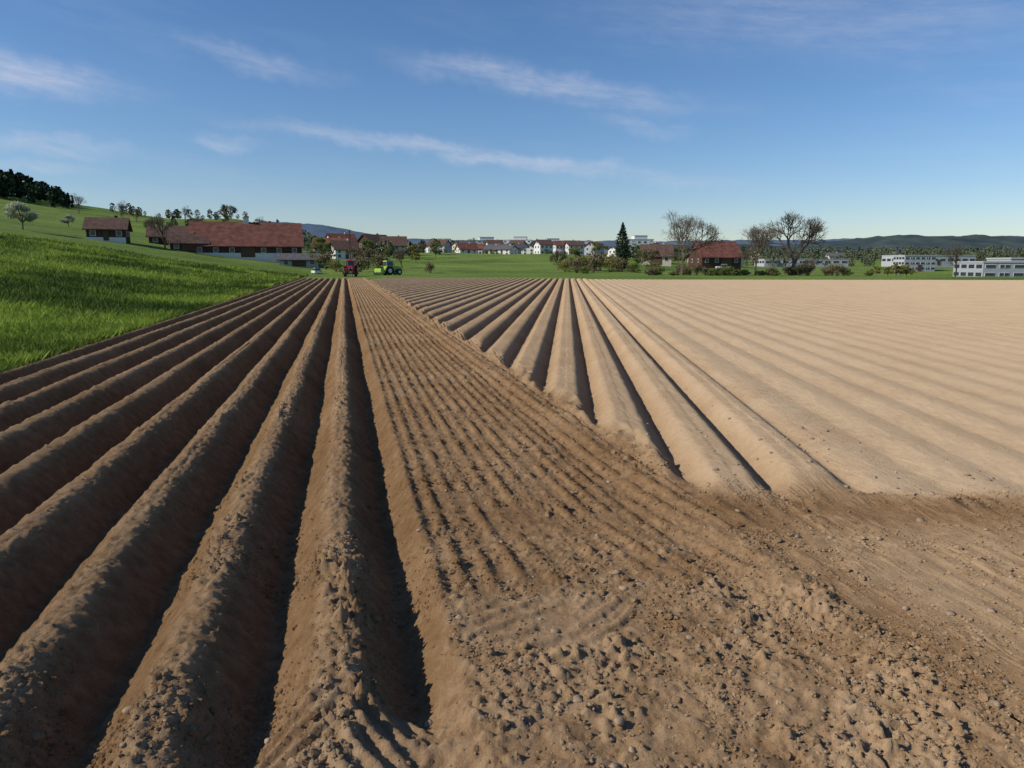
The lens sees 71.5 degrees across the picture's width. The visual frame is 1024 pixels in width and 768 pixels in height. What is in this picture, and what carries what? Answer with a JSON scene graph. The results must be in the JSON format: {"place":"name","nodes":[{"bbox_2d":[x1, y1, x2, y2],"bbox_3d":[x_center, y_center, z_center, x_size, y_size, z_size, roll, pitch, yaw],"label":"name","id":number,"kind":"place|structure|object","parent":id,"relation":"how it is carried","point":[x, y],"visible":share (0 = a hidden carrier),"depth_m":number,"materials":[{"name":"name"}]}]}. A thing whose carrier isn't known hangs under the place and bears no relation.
{"place":"outdoors","nodes":[
{"label":"outdoors","id":0,"kind":"place"},
{"bbox_2d":[0,278,1023,767],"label":"ploughed field","id":1,"kind":"structure","parent":0,"point":[342,334],"depth_m":4.69,"materials":[{"name":"soil"}]},
{"bbox_2d":[0,350,1023,767],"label":"soil clods","id":2,"kind":"object","parent":1,"relation":"on","point":[892,658],"visible":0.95,"depth_m":3.74,"materials":[{"name":"brown soil"}]},
{"bbox_2d":[119,418,1022,767],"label":"field stones","id":3,"kind":"object","parent":1,"relation":"on","point":[619,720],"visible":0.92,"depth_m":4.08,"materials":[{"name":"stone"}]},
{"bbox_2d":[0,195,1023,722],"bbox_3d":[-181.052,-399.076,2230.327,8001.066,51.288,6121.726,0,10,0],"label":"meadow ground","id":4,"kind":"structure","parent":0,"point":[446,265],"depth_m":165.82,"materials":[{"name":"green plant"}]},
{"bbox_2d":[3,200,38,229],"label":"blossom tree","id":5,"kind":"object","parent":4,"relation":"on","point":[15,206],"visible":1,"depth_m":148.49,"materials":[{"name":"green plant"}]},
{"bbox_2d":[0,169,74,208],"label":"forest","id":6,"kind":"object","parent":4,"relation":"on","point":[12,184],"visible":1,"depth_m":310.92,"materials":[{"name":"plant"}]},
{"bbox_2d":[59,214,74,226],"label":"blossom tree","id":7,"kind":"object","parent":4,"relation":"on","point":[68,219],"visible":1,"depth_m":209.35,"materials":[{"name":"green plant"}]},
{"bbox_2d":[69,193,85,212],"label":"bare tree","id":8,"kind":"object","parent":4,"relation":"on","point":[78,199],"visible":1,"depth_m":281.44,"materials":[{"name":"grey plant"}]},
{"bbox_2d":[82,216,132,243],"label":"timber house","id":9,"kind":"structure","parent":4,"relation":"on","point":[114,229],"depth_m":156.22,"materials":[{"name":"brown tile"}]},
{"bbox_2d":[112,200,126,217],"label":"bare tree","id":10,"kind":"object","parent":4,"relation":"on","point":[122,207],"visible":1,"depth_m":272.56,"materials":[{"name":"grey plant"}]},
{"bbox_2d":[127,208,141,221],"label":"bare tree","id":11,"kind":"object","parent":4,"relation":"on","point":[136,211],"visible":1,"depth_m":261.96,"materials":[{"name":"green plant"}]},
{"bbox_2d":[0,231,307,372],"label":"meadow grass","id":12,"kind":"structure","parent":4,"relation":"on","point":[18,350],"depth_m":36.23,"materials":[{"name":"green plant"}]},
{"bbox_2d":[143,215,174,248],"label":"bare tree","id":13,"kind":"object","parent":4,"relation":"on","point":[156,220],"visible":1,"depth_m":160.99,"materials":[{"name":"green plant"}]},
{"bbox_2d":[145,224,188,244],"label":"farm shed","id":14,"kind":"structure","parent":4,"relation":"on","point":[177,230],"depth_m":180.89,"materials":[{"name":"brown tile"}]},
{"bbox_2d":[182,205,190,220],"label":"bare tree","id":15,"kind":"object","parent":4,"relation":"on","point":[186,211],"visible":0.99,"depth_m":282.61,"materials":[{"name":"grey plant"}]},
{"bbox_2d":[165,233,209,252],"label":"farm shed","id":16,"kind":"structure","parent":4,"relation":"on","point":[181,242],"depth_m":166.42,"materials":[{"name":"brown tile"}]},
{"bbox_2d":[184,217,200,225],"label":"bare tree","id":17,"kind":"object","parent":4,"relation":"on","point":[190,219],"visible":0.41,"depth_m":232.72,"materials":[{"name":"green plant"}]},
{"bbox_2d":[109,203,310,250],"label":"tree belt","id":18,"kind":"object","parent":4,"relation":"on","point":[177,212],"visible":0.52,"depth_m":326.47,"materials":[{"name":"green plant"}]},
{"bbox_2d":[219,204,237,221],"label":"bare tree","id":19,"kind":"object","parent":4,"relation":"on","point":[224,210],"visible":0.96,"depth_m":302.59,"materials":[{"name":"green plant"}]},
{"bbox_2d":[188,215,303,262],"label":"farm barn","id":20,"kind":"structure","parent":4,"relation":"on","point":[258,241],"depth_m":172.73,"materials":[{"name":"red tile"}]},
{"bbox_2d":[276,251,319,267],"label":"farm shed","id":21,"kind":"structure","parent":4,"relation":"on","point":[304,260],"depth_m":170.94,"materials":[{"name":"grey paint"}]},
{"bbox_2d":[311,268,321,273],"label":"parked car","id":22,"kind":"object","parent":4,"relation":"on","point":[316,270],"visible":0.94,"depth_m":148.11,"materials":[{"name":"grey"}]},
{"bbox_2d":[312,238,325,252],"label":"leafy tree","id":23,"kind":"object","parent":4,"relation":"on","point":[321,240],"visible":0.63,"depth_m":244.40,"materials":[{"name":"green plant"}]},
{"bbox_2d":[312,242,326,253],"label":"leafy tree","id":24,"kind":"object","parent":4,"relation":"on","point":[317,246],"visible":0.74,"depth_m":220.92,"materials":[{"name":"green plant"}]},
{"bbox_2d":[317,251,332,268],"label":"bush","id":25,"kind":"object","parent":4,"relation":"on","point":[325,257],"visible":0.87,"depth_m":166.76,"materials":[{"name":"green plant"}]},
{"bbox_2d":[322,242,335,256],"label":"leafy tree","id":26,"kind":"object","parent":4,"relation":"on","point":[326,247],"visible":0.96,"depth_m":201.08,"materials":[{"name":"green plant"}]},
{"bbox_2d":[311,237,348,255],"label":"farm house","id":27,"kind":"structure","parent":4,"relation":"on","point":[327,241],"depth_m":258.32,"materials":[{"name":"beige paint"}]},
{"bbox_2d":[325,258,341,271],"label":"bush","id":28,"kind":"object","parent":4,"relation":"on","point":[336,264],"visible":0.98,"depth_m":156.89,"materials":[{"name":"green plant"}]},
{"bbox_2d":[325,233,356,240],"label":"farm house","id":29,"kind":"structure","parent":4,"relation":"on","point":[340,235],"depth_m":297.64,"materials":[{"name":"white paint"}]},
{"bbox_2d":[330,239,359,258],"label":"farm house","id":30,"kind":"structure","parent":4,"relation":"on","point":[340,248],"depth_m":242.90,"materials":[{"name":"white paint"}]},
{"bbox_2d":[342,259,358,276],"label":"red tractor","id":31,"kind":"object","parent":4,"relation":"on","point":[350,267],"visible":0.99,"depth_m":113.27,"materials":[{"name":"red paint"}]},
{"bbox_2d":[346,247,363,264],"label":"budding tree","id":32,"kind":"object","parent":4,"relation":"on","point":[356,252],"visible":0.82,"depth_m":174.89,"materials":[{"name":"green plant"}]},
{"bbox_2d":[353,254,372,271],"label":"bush","id":33,"kind":"object","parent":4,"relation":"on","point":[362,262],"visible":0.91,"depth_m":153.72,"materials":[{"name":"green plant"}]},
{"bbox_2d":[361,239,375,259],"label":"leafy tree","id":34,"kind":"object","parent":4,"relation":"on","point":[367,241],"visible":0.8,"depth_m":220.67,"materials":[{"name":"green plant"}]},
{"bbox_2d":[360,247,380,268],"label":"budding tree","id":35,"kind":"object","parent":4,"relation":"on","point":[367,251],"visible":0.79,"depth_m":165.97,"materials":[{"name":"green plant"}]},
{"bbox_2d":[357,233,386,253],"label":"farm house","id":36,"kind":"structure","parent":4,"relation":"on","point":[375,238],"depth_m":275.81,"materials":[{"name":"brown tile"}]},
{"bbox_2d":[368,253,390,267],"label":"bush","id":37,"kind":"object","parent":4,"relation":"on","point":[379,262],"visible":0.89,"depth_m":161.75,"materials":[{"name":"green plant"}]},
{"bbox_2d":[382,246,391,256],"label":"leafy tree","id":38,"kind":"object","parent":4,"relation":"on","point":[388,249],"visible":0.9,"depth_m":210.65,"materials":[{"name":"green plant"}]},
{"bbox_2d":[373,261,401,274],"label":"green tractor","id":39,"kind":"object","parent":4,"relation":"on","point":[388,268],"visible":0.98,"depth_m":130.28,"materials":[{"name":"green paint"}]},
{"bbox_2d":[380,235,407,255],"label":"farm house","id":40,"kind":"structure","parent":4,"relation":"on","point":[398,242],"depth_m":267.56,"materials":[{"name":"white paint"}]},
{"bbox_2d":[392,248,409,267],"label":"budding tree","id":41,"kind":"object","parent":4,"relation":"on","point":[398,253],"visible":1,"depth_m":181.08,"materials":[{"name":"green plant"}]},
{"bbox_2d":[407,243,418,255],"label":"leafy tree","id":42,"kind":"object","parent":4,"relation":"on","point":[410,252],"visible":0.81,"depth_m":249.96,"materials":[{"name":"green plant"}]},
{"bbox_2d":[410,251,419,259],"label":"leafy tree","id":43,"kind":"object","parent":4,"relation":"on","point":[415,256],"visible":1,"depth_m":206.43,"materials":[{"name":"green plant"}]},
{"bbox_2d":[424,262,434,272],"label":"bush","id":44,"kind":"object","parent":4,"relation":"on","point":[429,265],"visible":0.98,"depth_m":147.70,"materials":[{"name":"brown plant"}]},
{"bbox_2d":[428,242,441,257],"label":"leafy tree","id":45,"kind":"object","parent":4,"relation":"on","point":[436,247],"visible":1,"depth_m":260.07,"materials":[{"name":"green plant"}]},
{"bbox_2d":[427,239,451,252],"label":"village house","id":46,"kind":"structure","parent":4,"relation":"on","point":[447,244],"depth_m":376.19,"materials":[{"name":"grey paint"}]},
{"bbox_2d":[454,242,478,252],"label":"village house","id":47,"kind":"structure","parent":4,"relation":"on","point":[469,247],"depth_m":343.74,"materials":[{"name":"white paint"}]},
{"bbox_2d":[477,243,484,253],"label":"village house","id":48,"kind":"structure","parent":4,"relation":"on","point":[480,248],"depth_m":379.00,"materials":[{"name":"white paint"}]},
{"bbox_2d":[472,237,493,243],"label":"apartment building","id":49,"kind":"structure","parent":4,"relation":"on","point":[481,240],"depth_m":486.44,"materials":[{"name":"white paint"}]},
{"bbox_2d":[483,244,496,253],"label":"village house","id":50,"kind":"structure","parent":4,"relation":"on","point":[489,248],"depth_m":358.06,"materials":[{"name":"white paint"}]},
{"bbox_2d":[485,239,503,244],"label":"village house","id":51,"kind":"structure","parent":4,"relation":"on","point":[496,241],"depth_m":405.17,"materials":[{"name":"brown paint"}]},
{"bbox_2d":[362,239,640,259],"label":"garden trees","id":52,"kind":"object","parent":4,"relation":"on","point":[421,249],"visible":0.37,"depth_m":266.63,"materials":[{"name":"green plant"}]},
{"bbox_2d":[492,244,519,253],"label":"village house","id":53,"kind":"structure","parent":4,"relation":"on","point":[507,249],"depth_m":340.34,"materials":[{"name":"white paint"}]},
{"bbox_2d":[508,240,526,244],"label":"village house","id":54,"kind":"structure","parent":4,"relation":"on","point":[518,241],"depth_m":406.93,"materials":[{"name":"brown paint"}]},
{"bbox_2d":[503,237,532,243],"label":"apartment building","id":55,"kind":"structure","parent":4,"relation":"on","point":[518,238],"depth_m":495.68,"materials":[{"name":"white paint"}]},
{"bbox_2d":[514,243,525,253],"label":"village house","id":56,"kind":"structure","parent":4,"relation":"on","point":[519,245],"depth_m":388.12,"materials":[{"name":"grey paint"}]},
{"bbox_2d":[520,243,533,253],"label":"village house","id":57,"kind":"structure","parent":4,"relation":"on","point":[528,248],"depth_m":349.14,"materials":[{"name":"white paint"}]},
{"bbox_2d":[532,239,554,253],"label":"village house","id":58,"kind":"structure","parent":4,"relation":"on","point":[540,246],"depth_m":341.31,"materials":[{"name":"white paint"}]},
{"bbox_2d":[549,251,566,264],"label":"budding tree","id":59,"kind":"object","parent":4,"relation":"on","point":[555,255],"visible":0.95,"depth_m":169.82,"materials":[{"name":"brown plant"}]},
{"bbox_2d":[553,240,565,253],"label":"village house","id":60,"kind":"structure","parent":4,"relation":"on","point":[559,246],"depth_m":350.16,"materials":[{"name":"white paint"}]},
{"bbox_2d":[555,259,572,271],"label":"bush","id":61,"kind":"object","parent":4,"relation":"on","point":[562,265],"visible":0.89,"depth_m":158.83,"materials":[{"name":"green plant"}]},
{"bbox_2d":[564,240,585,254],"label":"village house","id":62,"kind":"structure","parent":4,"relation":"on","point":[573,244],"depth_m":342.87,"materials":[{"name":"white paint"}]},
{"bbox_2d":[566,257,585,272],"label":"bush","id":63,"kind":"object","parent":4,"relation":"on","point":[576,264],"visible":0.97,"depth_m":152.28,"materials":[{"name":"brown plant"}]},
{"bbox_2d":[568,248,583,262],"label":"leafy tree","id":64,"kind":"object","parent":4,"relation":"on","point":[576,252],"visible":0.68,"depth_m":186.66,"materials":[{"name":"green plant"}]},
{"bbox_2d":[574,255,588,267],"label":"bush","id":65,"kind":"object","parent":4,"relation":"on","point":[585,260],"visible":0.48,"depth_m":162.63,"materials":[{"name":"green plant"}]},
{"bbox_2d":[577,266,591,273],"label":"bush","id":66,"kind":"object","parent":4,"relation":"on","point":[583,269],"visible":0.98,"depth_m":147.72,"materials":[{"name":"green plant"}]},
{"bbox_2d":[585,255,599,271],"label":"bush","id":67,"kind":"object","parent":4,"relation":"on","point":[594,261],"visible":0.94,"depth_m":155.51,"materials":[{"name":"green plant"}]},
{"bbox_2d":[588,242,600,255],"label":"leafy tree","id":68,"kind":"object","parent":4,"relation":"on","point":[596,245],"visible":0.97,"depth_m":255.03,"materials":[{"name":"green plant"}]},
{"bbox_2d":[584,241,605,254],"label":"village house","id":69,"kind":"structure","parent":4,"relation":"on","point":[587,248],"depth_m":365.96,"materials":[{"name":"grey paint"}]},
{"bbox_2d":[590,250,609,270],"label":"leafy tree","id":70,"kind":"object","parent":4,"relation":"on","point":[596,255],"visible":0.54,"depth_m":161.34,"materials":[{"name":"green plant"}]},
{"bbox_2d":[598,257,622,271],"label":"bush","id":71,"kind":"object","parent":4,"relation":"on","point":[606,263],"visible":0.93,"depth_m":157.36,"materials":[{"name":"green plant"}]},
{"bbox_2d":[607,246,621,256],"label":"village house","id":72,"kind":"structure","parent":4,"relation":"on","point":[611,249],"depth_m":385.70,"materials":[{"name":"white paint"}]},
{"bbox_2d":[612,256,629,271],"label":"bush","id":73,"kind":"object","parent":4,"relation":"on","point":[621,263],"visible":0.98,"depth_m":155.41,"materials":[{"name":"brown plant"}]},
{"bbox_2d":[615,222,629,268],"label":"conifer tree","id":74,"kind":"object","parent":4,"relation":"on","point":[622,233],"visible":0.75,"depth_m":164.40,"materials":[{"name":"green plant"}]},
{"bbox_2d":[625,263,640,272],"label":"bush","id":75,"kind":"object","parent":4,"relation":"on","point":[633,267],"visible":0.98,"depth_m":153.61,"materials":[{"name":"green plant"}]},
{"bbox_2d":[623,235,653,258],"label":"apartment building","id":76,"kind":"structure","parent":4,"relation":"on","point":[635,240],"depth_m":406.42,"materials":[{"name":"white paint"}]},
{"bbox_2d":[634,249,648,267],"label":"leafy tree","id":77,"kind":"object","parent":4,"relation":"on","point":[640,252],"visible":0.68,"depth_m":197.13,"materials":[{"name":"green plant"}]},
{"bbox_2d":[276,219,1023,266],"bbox_3d":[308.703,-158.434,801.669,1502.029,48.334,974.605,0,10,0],"label":"distant trees","id":78,"kind":"object","parent":4,"relation":"on","point":[865,256],"visible":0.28,"depth_m":575.90,"materials":[{"name":"green plant"}]},
{"bbox_2d":[642,248,659,263],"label":"budding tree","id":79,"kind":"object","parent":4,"relation":"on","point":[650,255],"visible":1,"depth_m":176.53,"materials":[{"name":"brown plant"}]},
{"bbox_2d":[646,266,658,275],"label":"hedge bush","id":80,"kind":"object","parent":4,"relation":"on","point":[651,270],"visible":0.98,"depth_m":120.40,"materials":[{"name":"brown plant"}]},
{"bbox_2d":[639,243,673,265],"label":"barn","id":81,"kind":"structure","parent":4,"relation":"on","point":[664,260],"depth_m":218.23,"materials":[{"name":"beige paint"}]},
{"bbox_2d":[674,246,685,263],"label":"leafy tree","id":82,"kind":"object","parent":4,"relation":"on","point":[677,258],"visible":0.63,"depth_m":255.67,"materials":[{"name":"green plant"}]},
{"bbox_2d":[660,209,725,274],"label":"bare tree","id":83,"kind":"object","parent":4,"relation":"on","point":[682,233],"visible":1,"depth_m":121.94,"materials":[{"name":"brown plant"}]},
{"bbox_2d":[690,264,702,274],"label":"hedge bush","id":84,"kind":"object","parent":4,"relation":"on","point":[696,270],"visible":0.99,"depth_m":125.31,"materials":[{"name":"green plant"}]},
{"bbox_2d":[687,240,743,269],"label":"barn","id":85,"kind":"structure","parent":4,"relation":"on","point":[729,253],"depth_m":224.16,"materials":[{"name":"red tile"}]},
{"bbox_2d":[711,267,726,275],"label":"hedge bush","id":86,"kind":"object","parent":4,"relation":"on","point":[721,271],"visible":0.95,"depth_m":121.68,"materials":[{"name":"green plant"}]},
{"bbox_2d":[721,266,736,275],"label":"hedge bush","id":87,"kind":"object","parent":4,"relation":"on","point":[729,269],"visible":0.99,"depth_m":121.11,"materials":[{"name":"green plant"}]},
{"bbox_2d":[737,221,785,273],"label":"bare tree","id":88,"kind":"object","parent":4,"relation":"on","point":[766,232],"visible":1,"depth_m":124.45,"materials":[{"name":"brown plant"}]},
{"bbox_2d":[764,266,776,275],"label":"hedge bush","id":89,"kind":"object","parent":4,"relation":"on","point":[771,270],"visible":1,"depth_m":122.08,"materials":[{"name":"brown plant"}]},
{"bbox_2d":[782,266,794,274],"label":"hedge bush","id":90,"kind":"object","parent":4,"relation":"on","point":[788,270],"visible":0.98,"depth_m":128.10,"materials":[{"name":"green plant"}]},
{"bbox_2d":[760,209,828,274],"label":"bare tree","id":91,"kind":"object","parent":4,"relation":"on","point":[816,229],"visible":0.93,"depth_m":129.70,"materials":[{"name":"brown plant"}]},
{"bbox_2d":[792,263,808,275],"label":"hedge bush","id":92,"kind":"object","parent":4,"relation":"on","point":[799,270],"visible":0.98,"depth_m":125.02,"materials":[{"name":"green plant"}]},
{"bbox_2d":[754,259,848,266],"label":"warehouse","id":93,"kind":"structure","parent":4,"relation":"on","point":[765,262],"depth_m":338.06,"materials":[{"name":"grey paint"}]},
{"bbox_2d":[802,263,814,275],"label":"hedge bush","id":94,"kind":"object","parent":4,"relation":"on","point":[809,268],"visible":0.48,"depth_m":127.30,"materials":[{"name":"green plant"}]},
{"bbox_2d":[825,252,843,258],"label":"village house","id":95,"kind":"structure","parent":4,"relation":"on","point":[832,255],"depth_m":503.77,"materials":[{"name":"white paint"}]},
{"bbox_2d":[829,263,845,275],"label":"hedge bush","id":96,"kind":"object","parent":4,"relation":"on","point":[836,268],"visible":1,"depth_m":124.19,"materials":[{"name":"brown plant"}]},
{"bbox_2d":[870,266,882,274],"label":"orchard tree","id":97,"kind":"object","parent":4,"relation":"on","point":[877,268],"visible":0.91,"depth_m":154.16,"materials":[{"name":"green plant"}]},
{"bbox_2d":[891,263,902,274],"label":"orchard tree","id":98,"kind":"object","parent":4,"relation":"on","point":[894,266],"visible":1,"depth_m":149.29,"materials":[{"name":"green plant"}]},
{"bbox_2d":[893,255,936,271],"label":"industrial building","id":99,"kind":"structure","parent":4,"relation":"on","point":[922,263],"depth_m":254.90,"materials":[{"name":"grey paint"}]},
{"bbox_2d":[881,255,976,266],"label":"warehouse","id":100,"kind":"structure","parent":4,"relation":"on","point":[887,261],"depth_m":317.76,"materials":[{"name":"grey paint"}]},
{"bbox_2d":[942,243,966,275],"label":"bare tree","id":101,"kind":"object","parent":4,"relation":"on","point":[956,256],"visible":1,"depth_m":140.99,"materials":[{"name":"brown plant"}]},
{"bbox_2d":[953,261,1023,276],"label":"industrial building","id":102,"kind":"structure","parent":4,"relation":"on","point":[992,268],"depth_m":146.25,"materials":[{"name":"grey paint"}]},
{"bbox_2d":[986,257,1023,260],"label":"industrial building","id":103,"kind":"structure","parent":4,"relation":"on","point":[1008,259],"depth_m":161.78,"materials":[{"name":"grey paint"}]},
{"bbox_2d":[0,0,1023,241],"label":"sky","id":104,"kind":"structure","parent":0,"point":[580,120],"materials":[{"name":"blue"}]},
{"bbox_2d":[263,221,1023,246],"bbox_3d":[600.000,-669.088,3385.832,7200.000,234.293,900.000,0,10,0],"label":"distant hill","id":105,"kind":"structure","parent":0,"point":[318,230],"depth_m":3466.99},
{"bbox_2d":[369,278,1023,723],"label":"planted field","id":106,"kind":"structure","parent":0,"point":[925,378],"depth_m":10.35,"materials":[{"name":"soil"}]},
{"bbox_2d":[604,234,1023,257],"bbox_3d":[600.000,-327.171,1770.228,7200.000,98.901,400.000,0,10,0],"label":"forested hill","id":107,"kind":"structure","parent":0,"point":[943,243],"depth_m":1770.82,"materials":[{"name":"green plant"}]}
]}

